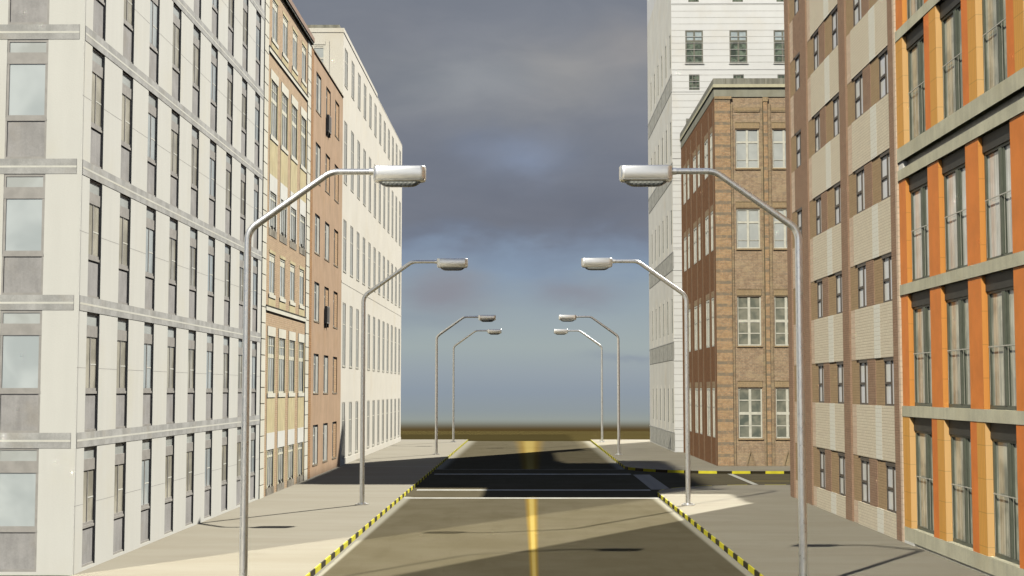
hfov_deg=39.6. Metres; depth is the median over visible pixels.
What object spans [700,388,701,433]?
window
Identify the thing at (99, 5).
window
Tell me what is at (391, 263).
window
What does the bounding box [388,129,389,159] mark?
window
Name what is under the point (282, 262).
window
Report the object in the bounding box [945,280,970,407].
window
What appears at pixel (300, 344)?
window
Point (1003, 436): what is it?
window
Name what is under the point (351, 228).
window
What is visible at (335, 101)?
window
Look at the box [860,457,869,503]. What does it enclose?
window
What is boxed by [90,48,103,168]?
window
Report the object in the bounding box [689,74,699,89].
window
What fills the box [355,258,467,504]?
street lamp
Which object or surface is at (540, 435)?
ground
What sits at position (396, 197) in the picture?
window
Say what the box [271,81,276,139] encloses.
window
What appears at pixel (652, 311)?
window
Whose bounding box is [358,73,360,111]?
window
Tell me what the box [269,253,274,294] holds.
window
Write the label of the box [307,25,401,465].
office block
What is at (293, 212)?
window
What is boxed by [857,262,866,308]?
window
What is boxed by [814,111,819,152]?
window
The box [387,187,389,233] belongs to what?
window
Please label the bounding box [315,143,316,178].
window
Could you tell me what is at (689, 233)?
window
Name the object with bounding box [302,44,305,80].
window
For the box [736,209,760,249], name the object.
window
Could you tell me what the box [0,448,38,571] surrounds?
window
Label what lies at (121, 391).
window
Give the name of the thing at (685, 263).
window
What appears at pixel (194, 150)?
window
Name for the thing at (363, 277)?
window
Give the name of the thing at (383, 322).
window
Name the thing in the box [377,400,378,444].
window
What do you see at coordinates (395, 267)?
window
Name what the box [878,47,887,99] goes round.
window
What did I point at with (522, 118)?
sky
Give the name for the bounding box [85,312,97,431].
window
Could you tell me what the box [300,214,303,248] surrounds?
window
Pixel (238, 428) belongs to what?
window
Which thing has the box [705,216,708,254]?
window
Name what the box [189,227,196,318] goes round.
window
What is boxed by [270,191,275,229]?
window
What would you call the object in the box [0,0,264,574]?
apartment block
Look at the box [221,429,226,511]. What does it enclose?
window
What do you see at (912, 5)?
window
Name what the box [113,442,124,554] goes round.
window
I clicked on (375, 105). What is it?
window
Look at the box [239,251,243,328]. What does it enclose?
window
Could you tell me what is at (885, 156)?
window
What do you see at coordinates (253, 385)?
window
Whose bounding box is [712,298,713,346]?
window
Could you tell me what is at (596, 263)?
street lamp
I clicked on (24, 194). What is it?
window
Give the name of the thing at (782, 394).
window
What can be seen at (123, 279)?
window
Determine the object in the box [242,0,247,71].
window
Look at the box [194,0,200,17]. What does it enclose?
window
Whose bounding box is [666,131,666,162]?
window
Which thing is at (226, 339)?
window
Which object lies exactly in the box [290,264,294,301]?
window
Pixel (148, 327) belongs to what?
window
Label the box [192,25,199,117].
window
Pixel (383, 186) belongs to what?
window
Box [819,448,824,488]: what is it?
window
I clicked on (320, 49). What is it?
window
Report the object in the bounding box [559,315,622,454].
street lamp
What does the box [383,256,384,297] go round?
window
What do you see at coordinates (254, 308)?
window
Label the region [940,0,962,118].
window
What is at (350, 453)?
window
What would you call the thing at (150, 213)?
window
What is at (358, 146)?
window
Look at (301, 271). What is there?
window
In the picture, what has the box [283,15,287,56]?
window
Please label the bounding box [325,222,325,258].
window
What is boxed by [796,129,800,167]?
window
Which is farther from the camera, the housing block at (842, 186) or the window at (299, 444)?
the window at (299, 444)
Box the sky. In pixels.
[292,0,649,430]
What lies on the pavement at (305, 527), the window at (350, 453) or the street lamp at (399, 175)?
the street lamp at (399, 175)
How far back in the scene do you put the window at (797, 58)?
53.28 m
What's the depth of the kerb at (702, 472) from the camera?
71.14 m
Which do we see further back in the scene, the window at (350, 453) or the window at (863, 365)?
the window at (350, 453)
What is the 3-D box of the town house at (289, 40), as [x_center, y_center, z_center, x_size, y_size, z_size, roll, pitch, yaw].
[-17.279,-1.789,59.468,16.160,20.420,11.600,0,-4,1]
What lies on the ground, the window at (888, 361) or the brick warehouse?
the brick warehouse
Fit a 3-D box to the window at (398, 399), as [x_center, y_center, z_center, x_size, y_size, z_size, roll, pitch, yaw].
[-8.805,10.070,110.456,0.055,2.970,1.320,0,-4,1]
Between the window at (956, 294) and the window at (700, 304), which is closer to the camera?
the window at (956, 294)
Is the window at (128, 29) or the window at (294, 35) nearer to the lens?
the window at (128, 29)
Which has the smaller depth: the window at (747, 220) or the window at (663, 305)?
the window at (747, 220)
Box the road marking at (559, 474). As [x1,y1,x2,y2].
[489,474,630,474]
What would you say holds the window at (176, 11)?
in the apartment block at (131, 159)
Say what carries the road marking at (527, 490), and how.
on the road at (403, 536)
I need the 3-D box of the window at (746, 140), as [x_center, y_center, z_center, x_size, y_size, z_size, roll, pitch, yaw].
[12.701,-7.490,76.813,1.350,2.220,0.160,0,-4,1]
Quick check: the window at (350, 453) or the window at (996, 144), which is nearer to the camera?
the window at (996, 144)
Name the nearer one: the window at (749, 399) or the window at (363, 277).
the window at (749, 399)
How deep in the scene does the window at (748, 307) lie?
76.21 m
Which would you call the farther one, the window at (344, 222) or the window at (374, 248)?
the window at (374, 248)
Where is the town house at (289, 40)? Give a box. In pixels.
[259,0,314,498]
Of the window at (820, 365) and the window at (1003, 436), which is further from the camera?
the window at (820, 365)
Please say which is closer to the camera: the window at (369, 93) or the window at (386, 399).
the window at (369, 93)
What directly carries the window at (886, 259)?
in the housing block at (842, 186)
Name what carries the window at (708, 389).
in the brick warehouse
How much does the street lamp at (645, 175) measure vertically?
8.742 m
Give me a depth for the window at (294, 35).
61.25 m
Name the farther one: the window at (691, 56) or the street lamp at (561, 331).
the street lamp at (561, 331)
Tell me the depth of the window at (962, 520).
33.54 m
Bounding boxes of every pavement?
[0,439,467,575]
[591,439,789,473]
[658,485,987,575]
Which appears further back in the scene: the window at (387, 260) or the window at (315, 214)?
the window at (387, 260)
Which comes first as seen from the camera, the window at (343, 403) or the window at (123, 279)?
the window at (123, 279)
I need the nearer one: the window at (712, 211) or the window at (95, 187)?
the window at (95, 187)
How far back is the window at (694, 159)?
86.33 m
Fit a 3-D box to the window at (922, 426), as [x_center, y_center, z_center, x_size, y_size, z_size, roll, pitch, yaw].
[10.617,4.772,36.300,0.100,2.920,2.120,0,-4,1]
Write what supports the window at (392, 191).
in the office block at (371, 233)
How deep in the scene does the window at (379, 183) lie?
96.45 m
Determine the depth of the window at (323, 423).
70.07 m
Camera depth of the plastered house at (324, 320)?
70.19 m
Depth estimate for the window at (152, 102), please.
38.04 m
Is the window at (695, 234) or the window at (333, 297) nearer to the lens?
the window at (333, 297)
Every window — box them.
[0,310,41,432]
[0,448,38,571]
[1,174,44,294]
[4,39,48,158]
[8,0,49,23]
[82,446,95,566]
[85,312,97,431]
[87,179,100,298]
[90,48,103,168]
[93,0,104,39]
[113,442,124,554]
[116,317,126,428]
[118,193,129,304]
[120,72,131,182]
[123,0,133,63]
[140,438,150,543]
[143,322,152,425]
[145,206,154,309]
[147,92,156,195]
[149,0,158,83]
[164,436,172,534]
[166,326,174,423]
[168,218,176,314]
[170,110,178,207]
[172,3,179,101]
[185,433,192,525]
[187,330,194,421]
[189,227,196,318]
[190,126,197,217]
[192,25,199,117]
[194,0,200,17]
[204,431,210,518]
[206,333,212,419]
[207,236,213,322]
[209,140,215,226]
[210,44,216,131]
[212,0,217,37]
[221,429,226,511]
[222,336,228,418]
[224,244,229,325]
[225,153,230,234]
[226,63,231,144]
[228,0,232,55]
[236,427,240,505]
[237,339,241,416]
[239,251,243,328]
[240,164,244,241]
[241,78,246,156]
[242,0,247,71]
[250,425,254,499]
[251,341,255,415]
[252,257,256,331]
[253,175,257,249]
[254,92,258,167]
[255,11,259,85]
[267,449,272,487]
[268,336,273,392]
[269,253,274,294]
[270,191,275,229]
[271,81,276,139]
[272,0,276,42]
[278,447,282,483]
[279,338,284,392]
[280,258,284,298]
[281,200,285,236]
[282,93,286,149]
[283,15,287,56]
[288,444,292,478]
[289,340,293,392]
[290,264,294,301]
[291,207,295,240]
[292,105,296,158]
[293,30,296,69]
[298,442,301,475]
[299,269,302,305]
[299,342,302,392]
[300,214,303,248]
[301,116,305,167]
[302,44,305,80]
[312,45,324,65]
[313,354,314,392]
[313,425,314,464]
[314,282,315,320]
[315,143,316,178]
[315,214,316,251]
[316,72,317,110]
[323,423,323,460]
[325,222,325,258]
[332,422,332,457]
[333,297,333,326]
[335,101,335,134]
[341,402,344,457]
[342,303,345,367]
[343,219,346,273]
[344,120,346,185]
[345,49,347,89]
[349,306,351,367]
[349,402,351,454]
[350,225,352,277]
[351,62,354,100]
[351,131,353,192]
[355,401,357,452]
[356,232,358,280]
[356,309,358,368]
[357,141,359,199]
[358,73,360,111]
[362,238,364,284]
[363,148,365,206]
[364,84,365,119]
[367,315,369,369]
[367,401,369,447]
[368,242,370,288]
[369,93,371,129]
[369,158,370,212]
[372,400,374,446]
[373,248,375,291]
[373,317,374,370]
[374,105,376,137]
[374,165,375,217]
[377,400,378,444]
[378,251,379,294]
[378,319,379,371]
[379,112,380,144]
[379,183,380,223]
[382,322,383,371]
[382,400,383,442]
[383,186,384,227]
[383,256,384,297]
[384,122,385,152]
[386,399,387,440]
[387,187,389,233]
[387,260,388,300]
[387,324,388,372]
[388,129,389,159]
[390,399,391,439]
[391,263,392,302]
[391,325,392,372]
[392,191,392,236]
[394,399,395,437]
[395,197,396,241]
[395,267,396,305]
[395,327,395,373]
[398,329,399,373]
[398,399,399,436]
[399,202,400,245]
[399,273,399,307]
[652,311,652,340]
[654,74,654,103]
[655,230,655,260]
[656,389,656,418]
[660,389,660,419]
[663,305,663,336]
[664,389,664,420]
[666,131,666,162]
[667,302,667,332]
[668,389,668,421]
[670,123,670,156]
[671,210,671,244]
[672,299,672,332]
[683,174,685,203]
[684,237,686,271]
[685,30,703,63]
[687,165,688,198]
[688,233,689,268]
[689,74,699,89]
[689,309,690,351]
[689,388,690,430]
[693,156,695,192]
[694,228,696,263]
[694,306,697,350]
[695,388,697,432]
[698,150,699,187]
[698,224,700,260]
[699,304,700,348]
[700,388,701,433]
[705,139,707,178]
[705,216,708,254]
[706,300,709,347]
[707,388,710,435]
[710,133,712,168]
[711,211,712,251]
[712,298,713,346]
[713,388,714,437]
[729,30,747,63]
[733,74,743,77]
[735,129,759,169]
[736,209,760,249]
[737,296,761,346]
[738,388,763,439]
[772,129,785,169]
[773,30,784,63]
[773,209,786,249]
[774,296,788,346]
[775,388,789,439]
[794,0,798,15]
[794,51,799,91]
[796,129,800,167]
[797,207,801,233]
[813,29,818,70]
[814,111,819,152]
[815,194,821,235]
[817,278,822,318]
[818,363,823,402]
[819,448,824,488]
[831,5,837,50]
[832,92,839,136]
[834,182,840,224]
[835,271,841,313]
[837,361,843,403]
[838,452,845,495]
[853,0,860,25]
[854,71,862,119]
[855,166,864,213]
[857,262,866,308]
[859,359,867,404]
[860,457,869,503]
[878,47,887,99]
[880,149,889,200]
[882,252,891,302]
[884,357,893,405]
[885,462,895,512]
[906,21,925,140]
[907,0,923,19]
[909,168,929,281]
[911,289,931,406]
[914,417,933,533]
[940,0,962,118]
[942,147,967,271]
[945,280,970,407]
[949,420,972,547]
[982,0,1006,92]
[982,123,1012,260]
[985,269,1016,409]
[990,423,1019,564]
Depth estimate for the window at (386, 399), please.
101.28 m
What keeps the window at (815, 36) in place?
in the housing block at (842, 186)
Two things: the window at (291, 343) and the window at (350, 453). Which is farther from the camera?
the window at (350, 453)
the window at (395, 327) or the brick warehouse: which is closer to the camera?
the brick warehouse
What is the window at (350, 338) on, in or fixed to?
in the office block at (371, 233)
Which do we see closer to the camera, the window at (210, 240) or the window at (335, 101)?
the window at (210, 240)
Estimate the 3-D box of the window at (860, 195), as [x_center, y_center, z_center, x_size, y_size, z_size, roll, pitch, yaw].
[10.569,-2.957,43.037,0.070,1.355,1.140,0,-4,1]
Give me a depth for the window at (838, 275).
46.14 m
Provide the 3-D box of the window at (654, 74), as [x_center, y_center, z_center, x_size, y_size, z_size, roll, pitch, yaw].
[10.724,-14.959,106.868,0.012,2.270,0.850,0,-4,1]
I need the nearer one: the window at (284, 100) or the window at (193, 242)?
the window at (193, 242)
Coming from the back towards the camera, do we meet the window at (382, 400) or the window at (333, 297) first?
the window at (382, 400)
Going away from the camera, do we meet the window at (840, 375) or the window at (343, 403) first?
the window at (840, 375)
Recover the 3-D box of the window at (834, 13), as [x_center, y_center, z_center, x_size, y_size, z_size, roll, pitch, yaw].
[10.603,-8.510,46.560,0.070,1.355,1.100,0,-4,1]
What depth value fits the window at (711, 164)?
78.22 m
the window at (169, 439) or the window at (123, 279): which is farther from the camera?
the window at (169, 439)
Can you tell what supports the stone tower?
on the ground
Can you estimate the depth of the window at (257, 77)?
53.01 m
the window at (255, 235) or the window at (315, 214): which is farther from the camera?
the window at (315, 214)
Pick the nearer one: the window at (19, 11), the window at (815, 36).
the window at (19, 11)
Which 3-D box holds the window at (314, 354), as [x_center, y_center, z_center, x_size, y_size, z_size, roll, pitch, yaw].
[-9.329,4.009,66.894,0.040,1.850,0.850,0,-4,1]
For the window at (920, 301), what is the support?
in the finned building
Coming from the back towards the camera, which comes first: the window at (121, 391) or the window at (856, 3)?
the window at (856, 3)
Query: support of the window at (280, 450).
in the town house at (289, 40)
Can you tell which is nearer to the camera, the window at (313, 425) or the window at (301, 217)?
the window at (301, 217)
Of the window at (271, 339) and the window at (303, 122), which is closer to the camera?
the window at (271, 339)
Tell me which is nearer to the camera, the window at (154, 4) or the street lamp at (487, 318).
the window at (154, 4)
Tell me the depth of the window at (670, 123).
95.12 m
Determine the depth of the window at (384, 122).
99.81 m
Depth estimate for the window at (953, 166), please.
33.99 m
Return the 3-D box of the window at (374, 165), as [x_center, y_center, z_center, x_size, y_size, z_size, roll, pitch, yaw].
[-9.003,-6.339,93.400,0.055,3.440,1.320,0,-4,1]
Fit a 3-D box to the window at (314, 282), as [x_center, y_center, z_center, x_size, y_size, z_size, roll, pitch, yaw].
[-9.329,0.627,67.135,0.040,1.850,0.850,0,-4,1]
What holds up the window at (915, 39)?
in the finned building
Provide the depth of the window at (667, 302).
97.21 m
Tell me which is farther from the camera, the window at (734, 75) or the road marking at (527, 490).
the window at (734, 75)
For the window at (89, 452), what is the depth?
32.55 m
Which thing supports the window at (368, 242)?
in the office block at (371, 233)
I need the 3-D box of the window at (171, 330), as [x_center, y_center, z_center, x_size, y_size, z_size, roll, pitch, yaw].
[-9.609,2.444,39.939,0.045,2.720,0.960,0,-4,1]
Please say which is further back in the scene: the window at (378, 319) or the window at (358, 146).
the window at (378, 319)
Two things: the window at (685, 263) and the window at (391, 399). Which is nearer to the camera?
the window at (685, 263)
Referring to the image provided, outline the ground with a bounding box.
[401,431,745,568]
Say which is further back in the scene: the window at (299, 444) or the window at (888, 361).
the window at (299, 444)
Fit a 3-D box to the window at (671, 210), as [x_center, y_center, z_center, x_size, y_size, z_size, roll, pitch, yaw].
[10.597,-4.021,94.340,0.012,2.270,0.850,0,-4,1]
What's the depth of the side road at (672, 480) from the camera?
66.47 m
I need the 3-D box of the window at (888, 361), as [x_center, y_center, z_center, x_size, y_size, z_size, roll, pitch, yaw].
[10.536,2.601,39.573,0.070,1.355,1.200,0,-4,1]
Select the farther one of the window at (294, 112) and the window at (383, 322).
the window at (383, 322)
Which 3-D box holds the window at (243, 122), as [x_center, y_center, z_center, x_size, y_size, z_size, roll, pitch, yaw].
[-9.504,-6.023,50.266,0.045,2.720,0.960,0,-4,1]
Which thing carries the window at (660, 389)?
in the stone tower
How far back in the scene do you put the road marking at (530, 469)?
74.62 m
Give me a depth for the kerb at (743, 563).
39.17 m
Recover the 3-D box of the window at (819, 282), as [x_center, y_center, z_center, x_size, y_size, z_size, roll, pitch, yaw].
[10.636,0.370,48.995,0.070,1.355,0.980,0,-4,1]
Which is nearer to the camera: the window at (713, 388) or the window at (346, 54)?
the window at (713, 388)
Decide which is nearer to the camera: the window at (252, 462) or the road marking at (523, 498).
the window at (252, 462)
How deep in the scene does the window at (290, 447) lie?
60.20 m
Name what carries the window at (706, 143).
in the brick warehouse
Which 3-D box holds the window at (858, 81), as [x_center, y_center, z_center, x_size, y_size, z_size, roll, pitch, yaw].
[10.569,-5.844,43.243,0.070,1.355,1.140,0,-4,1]
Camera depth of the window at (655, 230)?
106.35 m
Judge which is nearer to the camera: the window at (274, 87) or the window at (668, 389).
the window at (274, 87)
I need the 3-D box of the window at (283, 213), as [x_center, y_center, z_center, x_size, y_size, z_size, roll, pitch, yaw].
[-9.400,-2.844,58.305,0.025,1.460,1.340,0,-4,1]
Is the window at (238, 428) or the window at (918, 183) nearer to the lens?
the window at (918, 183)
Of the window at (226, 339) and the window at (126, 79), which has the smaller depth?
the window at (126, 79)
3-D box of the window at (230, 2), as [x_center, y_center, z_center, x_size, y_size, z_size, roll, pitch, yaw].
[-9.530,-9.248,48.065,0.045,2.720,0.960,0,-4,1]
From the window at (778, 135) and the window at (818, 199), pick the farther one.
the window at (778, 135)
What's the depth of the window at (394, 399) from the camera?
107.40 m
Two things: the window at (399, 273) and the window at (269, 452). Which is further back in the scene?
the window at (399, 273)
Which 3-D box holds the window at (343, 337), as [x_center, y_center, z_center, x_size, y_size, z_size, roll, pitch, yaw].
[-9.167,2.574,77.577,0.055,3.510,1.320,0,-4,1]
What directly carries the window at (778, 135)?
in the brick warehouse
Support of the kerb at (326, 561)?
on the ground
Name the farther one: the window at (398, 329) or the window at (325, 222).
the window at (398, 329)
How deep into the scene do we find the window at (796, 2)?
53.47 m
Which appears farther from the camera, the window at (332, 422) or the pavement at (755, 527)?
the window at (332, 422)
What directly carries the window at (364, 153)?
in the office block at (371, 233)
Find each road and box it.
[314,441,753,575]
[625,469,789,498]
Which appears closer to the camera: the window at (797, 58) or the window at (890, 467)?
the window at (890, 467)
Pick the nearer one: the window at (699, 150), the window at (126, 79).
the window at (126, 79)
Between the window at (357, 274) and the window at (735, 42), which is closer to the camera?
the window at (357, 274)
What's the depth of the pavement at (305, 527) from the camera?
42.30 m
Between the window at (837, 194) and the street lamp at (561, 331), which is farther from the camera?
the street lamp at (561, 331)
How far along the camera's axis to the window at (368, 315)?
89.75 m
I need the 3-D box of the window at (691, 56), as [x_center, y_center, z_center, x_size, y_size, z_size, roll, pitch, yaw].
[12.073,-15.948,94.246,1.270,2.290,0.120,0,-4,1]
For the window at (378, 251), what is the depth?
95.82 m
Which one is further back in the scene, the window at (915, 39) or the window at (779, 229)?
the window at (779, 229)
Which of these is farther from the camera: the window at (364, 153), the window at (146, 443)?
the window at (364, 153)
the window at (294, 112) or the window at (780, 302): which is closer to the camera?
the window at (294, 112)
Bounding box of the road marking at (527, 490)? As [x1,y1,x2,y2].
[417,489,650,490]
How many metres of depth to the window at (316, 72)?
68.00 m
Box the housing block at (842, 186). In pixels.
[784,0,904,541]
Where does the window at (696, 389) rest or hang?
in the brick warehouse
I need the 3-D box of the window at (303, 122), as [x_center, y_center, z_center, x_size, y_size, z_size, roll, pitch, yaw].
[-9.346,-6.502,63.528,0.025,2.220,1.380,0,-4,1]
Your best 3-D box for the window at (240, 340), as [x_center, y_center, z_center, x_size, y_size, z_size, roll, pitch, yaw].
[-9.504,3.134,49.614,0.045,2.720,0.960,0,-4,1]
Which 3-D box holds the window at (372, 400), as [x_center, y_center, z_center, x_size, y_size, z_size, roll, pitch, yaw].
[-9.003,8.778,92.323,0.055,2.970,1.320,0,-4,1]
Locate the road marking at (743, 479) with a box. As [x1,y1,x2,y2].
[729,474,757,484]
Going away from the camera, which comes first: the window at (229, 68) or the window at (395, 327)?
the window at (229, 68)
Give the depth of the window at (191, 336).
42.44 m
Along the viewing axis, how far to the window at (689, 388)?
88.32 m
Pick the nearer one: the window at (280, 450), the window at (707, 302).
the window at (280, 450)
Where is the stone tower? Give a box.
[647,0,784,451]
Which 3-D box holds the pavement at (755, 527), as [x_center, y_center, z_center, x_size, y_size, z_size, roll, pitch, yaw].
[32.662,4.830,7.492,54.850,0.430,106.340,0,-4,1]
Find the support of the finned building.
on the ground
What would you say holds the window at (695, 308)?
in the brick warehouse
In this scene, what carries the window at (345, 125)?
in the office block at (371, 233)
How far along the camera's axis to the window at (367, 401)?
89.27 m
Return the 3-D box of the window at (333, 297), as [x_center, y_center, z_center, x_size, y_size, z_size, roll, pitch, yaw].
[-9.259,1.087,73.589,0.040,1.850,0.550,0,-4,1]
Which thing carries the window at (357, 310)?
in the office block at (371, 233)
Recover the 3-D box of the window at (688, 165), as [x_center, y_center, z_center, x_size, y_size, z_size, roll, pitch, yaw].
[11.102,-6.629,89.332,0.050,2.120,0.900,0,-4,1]
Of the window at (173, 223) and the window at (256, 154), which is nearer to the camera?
the window at (173, 223)
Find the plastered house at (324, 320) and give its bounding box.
[307,46,343,478]
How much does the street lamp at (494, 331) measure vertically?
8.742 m
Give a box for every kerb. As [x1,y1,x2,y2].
[305,440,467,575]
[590,439,789,473]
[657,485,762,575]
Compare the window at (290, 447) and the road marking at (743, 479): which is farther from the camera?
the road marking at (743, 479)
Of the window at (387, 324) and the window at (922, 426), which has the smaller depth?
the window at (922, 426)
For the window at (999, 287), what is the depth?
30.70 m
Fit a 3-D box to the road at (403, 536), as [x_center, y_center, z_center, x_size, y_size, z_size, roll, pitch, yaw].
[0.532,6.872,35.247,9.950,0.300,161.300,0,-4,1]
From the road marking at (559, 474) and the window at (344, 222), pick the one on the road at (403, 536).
the road marking at (559, 474)
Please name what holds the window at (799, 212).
in the housing block at (842, 186)
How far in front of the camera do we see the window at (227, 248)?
47.51 m
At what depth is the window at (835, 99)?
46.57 m
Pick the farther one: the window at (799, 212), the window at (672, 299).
the window at (672, 299)
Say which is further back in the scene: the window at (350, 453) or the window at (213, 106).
the window at (350, 453)
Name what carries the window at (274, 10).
in the town house at (289, 40)
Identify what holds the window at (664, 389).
in the stone tower
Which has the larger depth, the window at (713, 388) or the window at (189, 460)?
the window at (713, 388)
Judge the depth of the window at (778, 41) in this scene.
94.22 m
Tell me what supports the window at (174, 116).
in the apartment block at (131, 159)
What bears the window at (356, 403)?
in the office block at (371, 233)
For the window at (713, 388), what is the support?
in the brick warehouse
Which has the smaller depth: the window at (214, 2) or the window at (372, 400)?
the window at (214, 2)
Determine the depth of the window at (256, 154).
52.80 m
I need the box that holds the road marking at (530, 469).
[436,469,624,469]
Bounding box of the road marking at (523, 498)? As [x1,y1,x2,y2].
[404,497,659,498]
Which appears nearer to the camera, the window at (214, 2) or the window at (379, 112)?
the window at (214, 2)
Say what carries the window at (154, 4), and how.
in the apartment block at (131, 159)
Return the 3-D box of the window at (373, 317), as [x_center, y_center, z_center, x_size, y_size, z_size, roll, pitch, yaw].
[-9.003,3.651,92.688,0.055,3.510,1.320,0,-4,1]
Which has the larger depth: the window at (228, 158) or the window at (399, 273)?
the window at (399, 273)
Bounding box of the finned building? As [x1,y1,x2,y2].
[895,0,1023,575]
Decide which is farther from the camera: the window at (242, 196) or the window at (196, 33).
the window at (242, 196)
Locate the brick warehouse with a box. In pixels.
[680,78,789,465]
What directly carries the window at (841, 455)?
in the housing block at (842, 186)
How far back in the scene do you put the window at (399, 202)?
111.51 m
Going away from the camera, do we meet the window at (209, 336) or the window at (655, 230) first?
the window at (209, 336)
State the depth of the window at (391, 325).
104.93 m
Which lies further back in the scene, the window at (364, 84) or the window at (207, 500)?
the window at (364, 84)
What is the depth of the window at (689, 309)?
88.96 m
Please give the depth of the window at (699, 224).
83.62 m
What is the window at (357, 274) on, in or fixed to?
in the office block at (371, 233)
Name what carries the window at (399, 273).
in the office block at (371, 233)
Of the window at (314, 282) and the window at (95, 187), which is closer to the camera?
the window at (95, 187)
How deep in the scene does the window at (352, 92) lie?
81.64 m
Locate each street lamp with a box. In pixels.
[239,165,425,575]
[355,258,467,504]
[433,315,495,454]
[451,329,501,441]
[554,329,604,441]
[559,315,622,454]
[581,258,694,505]
[619,165,807,575]
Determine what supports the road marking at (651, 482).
on the side road at (672, 480)
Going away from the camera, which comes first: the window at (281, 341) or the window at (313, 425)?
the window at (281, 341)
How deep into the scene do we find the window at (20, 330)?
31.59 m
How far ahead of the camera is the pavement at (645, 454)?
82.69 m
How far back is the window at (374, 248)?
93.30 m
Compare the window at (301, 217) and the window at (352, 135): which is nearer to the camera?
the window at (301, 217)
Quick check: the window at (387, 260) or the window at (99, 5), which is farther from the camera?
the window at (387, 260)
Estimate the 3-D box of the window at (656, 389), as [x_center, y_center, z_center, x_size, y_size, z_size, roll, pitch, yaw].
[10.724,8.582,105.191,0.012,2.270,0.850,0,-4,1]
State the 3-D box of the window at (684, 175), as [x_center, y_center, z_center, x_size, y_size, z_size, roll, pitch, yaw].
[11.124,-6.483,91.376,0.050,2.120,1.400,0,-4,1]
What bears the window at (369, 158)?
in the office block at (371, 233)
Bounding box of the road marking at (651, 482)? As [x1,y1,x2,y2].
[634,475,667,489]
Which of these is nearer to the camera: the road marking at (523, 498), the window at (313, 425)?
the road marking at (523, 498)
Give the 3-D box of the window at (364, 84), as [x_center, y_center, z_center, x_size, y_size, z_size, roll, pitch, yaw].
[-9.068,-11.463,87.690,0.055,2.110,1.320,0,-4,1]
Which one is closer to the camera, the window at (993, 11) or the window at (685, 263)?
the window at (993, 11)
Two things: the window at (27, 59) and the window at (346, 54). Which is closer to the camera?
the window at (27, 59)
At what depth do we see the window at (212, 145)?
45.38 m

